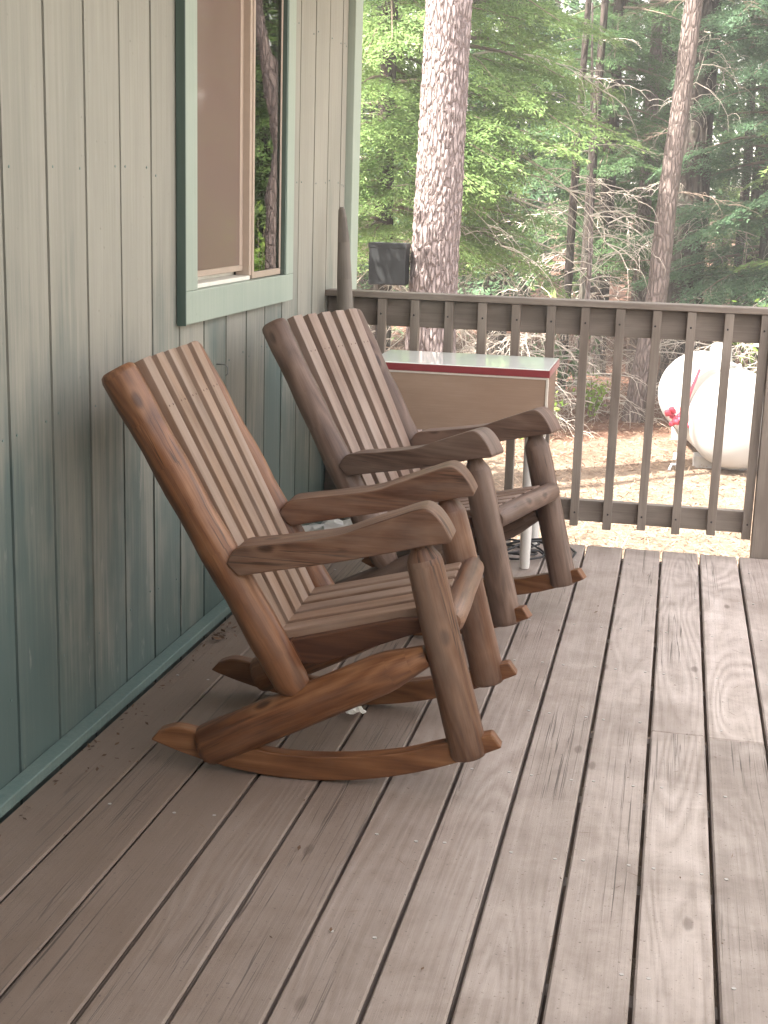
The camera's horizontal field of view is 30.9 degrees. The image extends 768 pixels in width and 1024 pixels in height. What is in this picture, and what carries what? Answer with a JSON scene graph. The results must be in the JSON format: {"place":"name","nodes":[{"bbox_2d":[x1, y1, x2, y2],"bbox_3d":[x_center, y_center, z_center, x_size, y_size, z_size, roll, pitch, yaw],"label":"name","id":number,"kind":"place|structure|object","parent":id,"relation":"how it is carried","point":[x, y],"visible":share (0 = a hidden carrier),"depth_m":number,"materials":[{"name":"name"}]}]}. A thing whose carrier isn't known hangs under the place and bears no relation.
{"place":"outdoors","nodes":[
{"label":"outdoors","id":0,"kind":"place"},
{"bbox_2d":[357,197,765,1007],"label":"ground","id":1,"kind":"structure","parent":0,"point":[739,483],"depth_m":11.50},
{"bbox_2d":[0,0,362,823],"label":"cabin","id":2,"kind":"object","parent":1,"relation":"on","point":[176,172],"visible":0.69,"depth_m":3.57,"materials":[{"name":"green paint"}]},
{"bbox_2d":[175,0,296,325],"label":"window","id":3,"kind":"structure","parent":2,"relation":"in","point":[236,59],"depth_m":4.30,"materials":[{"name":"green paint"}]},
{"bbox_2d":[0,541,767,1023],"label":"porch deck","id":4,"kind":"structure","parent":1,"relation":"on","point":[120,903],"depth_m":2.87,"materials":[{"name":"brown wood"}]},
{"bbox_2d":[101,341,516,779],"bbox_3d":[-0.141,0.097,3.350,0.925,0.947,0.600,4,13,9],"label":"rocking chair","id":5,"kind":"object","parent":4,"relation":"on","point":[300,615],"visible":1,"depth_m":3.16,"materials":[{"name":"brown wood"}]},
{"bbox_2d":[302,519,352,531],"bbox_3d":[-0.103,0.055,5.413,0.512,0.071,0.334,0,13,-5],"label":"plastic bag","id":6,"kind":"object","parent":4,"relation":"on","point":[331,524],"visible":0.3,"depth_m":5.42,"materials":[{"name":"white plastic"}]},
{"bbox_2d":[337,207,352,520],"bbox_3d":[-0.143,-0.548,5.458,0.106,1.272,0.071,4,13,11],"label":"wooden pole","id":7,"kind":"object","parent":4,"relation":"on","point":[344,291],"visible":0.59,"depth_m":5.36,"materials":[{"name":"wood"}]},
{"bbox_2d":[346,706,365,713],"bbox_3d":[-0.075,0.509,3.584,0.056,0.020,0.039,-3,13,-18],"label":"paper scrap","id":8,"kind":"object","parent":4,"relation":"on","point":[357,709],"visible":0.71,"depth_m":3.57,"materials":[{"name":"white paper"}]},
{"bbox_2d":[0,563,767,979],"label":"leaf crumbs","id":9,"kind":"object","parent":4,"relation":"on","point":[216,637],"visible":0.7,"depth_m":3.57,"materials":[{"name":"brown plant"}]},
{"bbox_2d":[262,308,585,635],"bbox_3d":[0.140,-0.139,4.425,0.925,0.947,0.600,8,14,26],"label":"rocking chair","id":10,"kind":"object","parent":4,"relation":"on","point":[351,405],"visible":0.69,"depth_m":4.34,"materials":[{"name":"brown wood"}]},
{"bbox_2d":[382,350,559,568],"bbox_3d":[0.292,-0.207,5.217,0.660,0.736,0.407,4,13,11],"label":"drop leaf table","id":11,"kind":"object","parent":4,"relation":"on","point":[441,389],"visible":0.47,"depth_m":4.98,"materials":[{"name":"wood"}]},
{"bbox_2d":[478,538,576,559],"bbox_3d":[0.517,0.121,5.317,0.442,0.064,0.298,-1,13,-13],"label":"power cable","id":12,"kind":"object","parent":4,"relation":"on","point":[538,541],"visible":0.26,"depth_m":5.25,"materials":[{"name":"black rubber"}]},
{"bbox_2d":[324,288,767,558],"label":"porch railing","id":13,"kind":"object","parent":4,"relation":"attached to","point":[619,321],"visible":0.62,"depth_m":5.37,"materials":[{"name":"brown paint"}]},
{"bbox_2d":[363,289,504,354],"bbox_3d":[0.196,-1.239,14.265,2.852,2.153,2.796,4,13,11],"label":"dead bush","id":14,"kind":"object","parent":1,"relation":"on","point":[393,348],"visible":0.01,"depth_m":14.03,"materials":[{"name":"brown plant"}]},
{"bbox_2d":[405,0,472,431],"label":"pine tree","id":15,"kind":"object","parent":1,"relation":"on","point":[437,218],"visible":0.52,"depth_m":10.18,"materials":[{"name":"brown plant"}]},
{"bbox_2d":[368,242,410,285],"bbox_3d":[0.040,-1.873,10.464,0.290,0.308,0.180,4,13,11],"label":"utility box","id":16,"kind":"object","parent":15,"relation":"attached to","point":[389,262],"visible":1,"depth_m":10.38,"materials":[{"name":"grey plastic"}]},
{"bbox_2d":[357,0,526,348],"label":"fir tree","id":17,"kind":"object","parent":1,"relation":"on","point":[364,280],"visible":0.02,"depth_m":19.24,"materials":[{"name":"green plant"}]},
{"bbox_2d":[357,0,562,353],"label":"fir tree","id":18,"kind":"object","parent":1,"relation":"on","point":[389,32],"visible":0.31,"depth_m":12.79,"materials":[{"name":"green plant"}]},
{"bbox_2d":[386,329,599,440],"bbox_3d":[1.139,-1.118,13.891,2.472,1.931,2.859,4,13,11],"label":"dead bush","id":19,"kind":"object","parent":1,"relation":"on","point":[526,335],"visible":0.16,"depth_m":13.29,"materials":[{"name":"brown plant"}]},
{"bbox_2d":[365,0,637,354],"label":"fir tree","id":20,"kind":"object","parent":1,"relation":"on","point":[492,286],"visible":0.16,"depth_m":18.60,"materials":[{"name":"green plant"}]},
{"bbox_2d":[357,0,666,353],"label":"fir tree","id":21,"kind":"object","parent":1,"relation":"on","point":[534,10],"visible":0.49,"depth_m":13.42,"materials":[{"name":"green plant"}]},
{"bbox_2d":[519,391,567,438],"bbox_3d":[1.277,-1.026,13.152,0.784,0.640,1.061,-7,15,-34],"label":"shrub","id":22,"kind":"object","parent":1,"relation":"on","point":[556,403],"visible":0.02,"depth_m":12.94,"materials":[{"name":"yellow plant"}]},
{"bbox_2d":[519,333,601,393],"bbox_3d":[1.936,-1.636,15.252,0.887,0.906,0.839,1,13,-1],"label":"shrub","id":23,"kind":"object","parent":1,"relation":"on","point":[569,372],"visible":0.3,"depth_m":15.14,"materials":[{"name":"plant"}]},
{"bbox_2d":[358,0,767,302],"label":"distant woods","id":24,"kind":"object","parent":1,"relation":"on","point":[551,202],"depth_m":26.78,"materials":[{"name":"green plant"}]},
{"bbox_2d":[472,331,668,428],"bbox_3d":[1.901,-1.183,14.590,2.731,1.759,2.550,-1,13,-11],"label":"dead bush","id":25,"kind":"object","parent":1,"relation":"on","point":[587,381],"visible":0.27,"depth_m":14.61,"materials":[{"name":"brown plant"}]},
{"bbox_2d":[529,0,619,393],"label":"bare tree","id":26,"kind":"object","parent":1,"relation":"on","point":[569,268],"visible":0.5,"depth_m":15.70,"materials":[{"name":"brown plant"}]},
{"bbox_2d":[530,0,645,386],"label":"bare tree","id":27,"kind":"object","parent":1,"relation":"on","point":[600,51],"visible":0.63,"depth_m":16.18,"materials":[{"name":"brown plant"}]},
{"bbox_2d":[500,296,683,398],"bbox_3d":[2.424,-1.606,15.953,2.460,1.733,2.807,1,13,-2],"label":"dead bush","id":28,"kind":"object","parent":1,"relation":"on","point":[628,339],"visible":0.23,"depth_m":15.55,"materials":[{"name":"brown plant"}]},
{"bbox_2d":[573,371,610,420],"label":"shrub","id":29,"kind":"object","parent":1,"relation":"on","point":[591,406],"visible":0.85,"depth_m":14.13,"materials":[{"name":"green plant"}]},
{"bbox_2d":[466,0,721,376],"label":"fir tree","id":30,"kind":"object","parent":1,"relation":"on","point":[609,165],"visible":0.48,"depth_m":16.87,"materials":[{"name":"green plant"}]},
{"bbox_2d":[553,2,663,298],"bbox_3d":[2.353,-3.094,14.718,1.517,4.400,0.738,4,13,11],"label":"bare tree","id":31,"kind":"object","parent":1,"relation":"on","point":[589,273],"visible":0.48,"depth_m":14.75,"materials":[{"name":"brown plant"}]},
{"bbox_2d":[462,375,755,563],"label":"needle litter","id":32,"kind":"object","parent":1,"relation":"on","point":[615,493],"visible":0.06,"depth_m":11.09,"materials":[{"name":"brown plant"}]},
{"bbox_2d":[610,0,664,372],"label":"bare tree","id":33,"kind":"object","parent":1,"relation":"on","point":[651,105],"visible":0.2,"depth_m":17.65,"materials":[{"name":"brown plant"}]},
{"bbox_2d":[537,0,767,345],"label":"fir tree","id":34,"kind":"object","parent":1,"relation":"on","point":[671,57],"visible":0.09,"depth_m":20.37,"materials":[{"name":"green plant"}]},
{"bbox_2d":[540,0,767,395],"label":"fir tree","id":35,"kind":"object","parent":1,"relation":"on","point":[700,128],"visible":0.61,"depth_m":15.55,"materials":[{"name":"brown plant"}]},
{"bbox_2d":[590,339,758,418],"bbox_3d":[3.647,-1.109,14.901,2.779,1.880,2.376,10,15,33],"label":"dead bush","id":36,"kind":"object","parent":1,"relation":"on","point":[681,342],"visible":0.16,"depth_m":14.52,"materials":[{"name":"brown plant"}]},
{"bbox_2d":[591,0,766,422],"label":"leaning tree","id":37,"kind":"object","parent":1,"relation":"on","point":[662,245],"visible":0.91,"depth_m":13.79,"materials":[{"name":"brown plant"}]},
{"bbox_2d":[664,369,700,469],"bbox_3d":[2.474,-0.717,11.595,0.276,0.955,0.222,4,13,11],"label":"standpipe","id":38,"kind":"object","parent":1,"relation":"on","point":[670,412],"visible":0.53,"depth_m":11.56,"materials":[{"name":"red plastic"}]},
{"bbox_2d":[622,0,767,370],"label":"fir tree","id":39,"kind":"object","parent":1,"relation":"on","point":[741,26],"visible":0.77,"depth_m":14.98,"materials":[{"name":"green plant"}]},
{"bbox_2d":[657,341,758,386],"bbox_3d":[4.017,-0.903,14.255,2.274,1.786,2.349,6,14,20],"label":"dead bush","id":40,"kind":"object","parent":1,"relation":"on","point":[732,358],"visible":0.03,"depth_m":14.04,"materials":[{"name":"brown plant"}]},
{"bbox_2d":[658,343,763,470],"bbox_3d":[3.006,-1.007,12.482,0.820,1.017,2.479,3,13,4],"label":"gas tank","id":41,"kind":"object","parent":1,"relation":"on","point":[703,412],"visible":0.71,"depth_m":11.41,"materials":[{"name":"white metal"}]},
{"bbox_2d":[674,2,767,345],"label":"fir tree","id":42,"kind":"object","parent":1,"relation":"on","point":[756,194],"visible":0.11,"depth_m":21.55,"materials":[{"name":"green plant"}]},
{"bbox_2d":[717,3,757,362],"bbox_3d":[4.462,-5.063,17.334,0.834,7.200,1.574,-9,17,-39],"label":"bare tree","id":43,"kind":"object","parent":1,"relation":"on","point":[743,196],"visible":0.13,"depth_m":17.71,"materials":[{"name":"brown plant"}]},
{"bbox_2d":[707,102,767,350],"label":"fir tree","id":44,"kind":"object","parent":1,"relation":"on","point":[760,261],"visible":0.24,"depth_m":14.70,"materials":[{"name":"green plant"}]},
{"bbox_2d":[732,298,759,372],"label":"shrub","id":45,"kind":"object","parent":1,"relation":"on","point":[755,350],"visible":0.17,"depth_m":14.42,"materials":[{"name":"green plant"}]},
{"bbox_2d":[366,0,758,199],"label":"sky","id":46,"kind":"structure","parent":0,"point":[562,0],"materials":[{"name":"white"}]}
]}

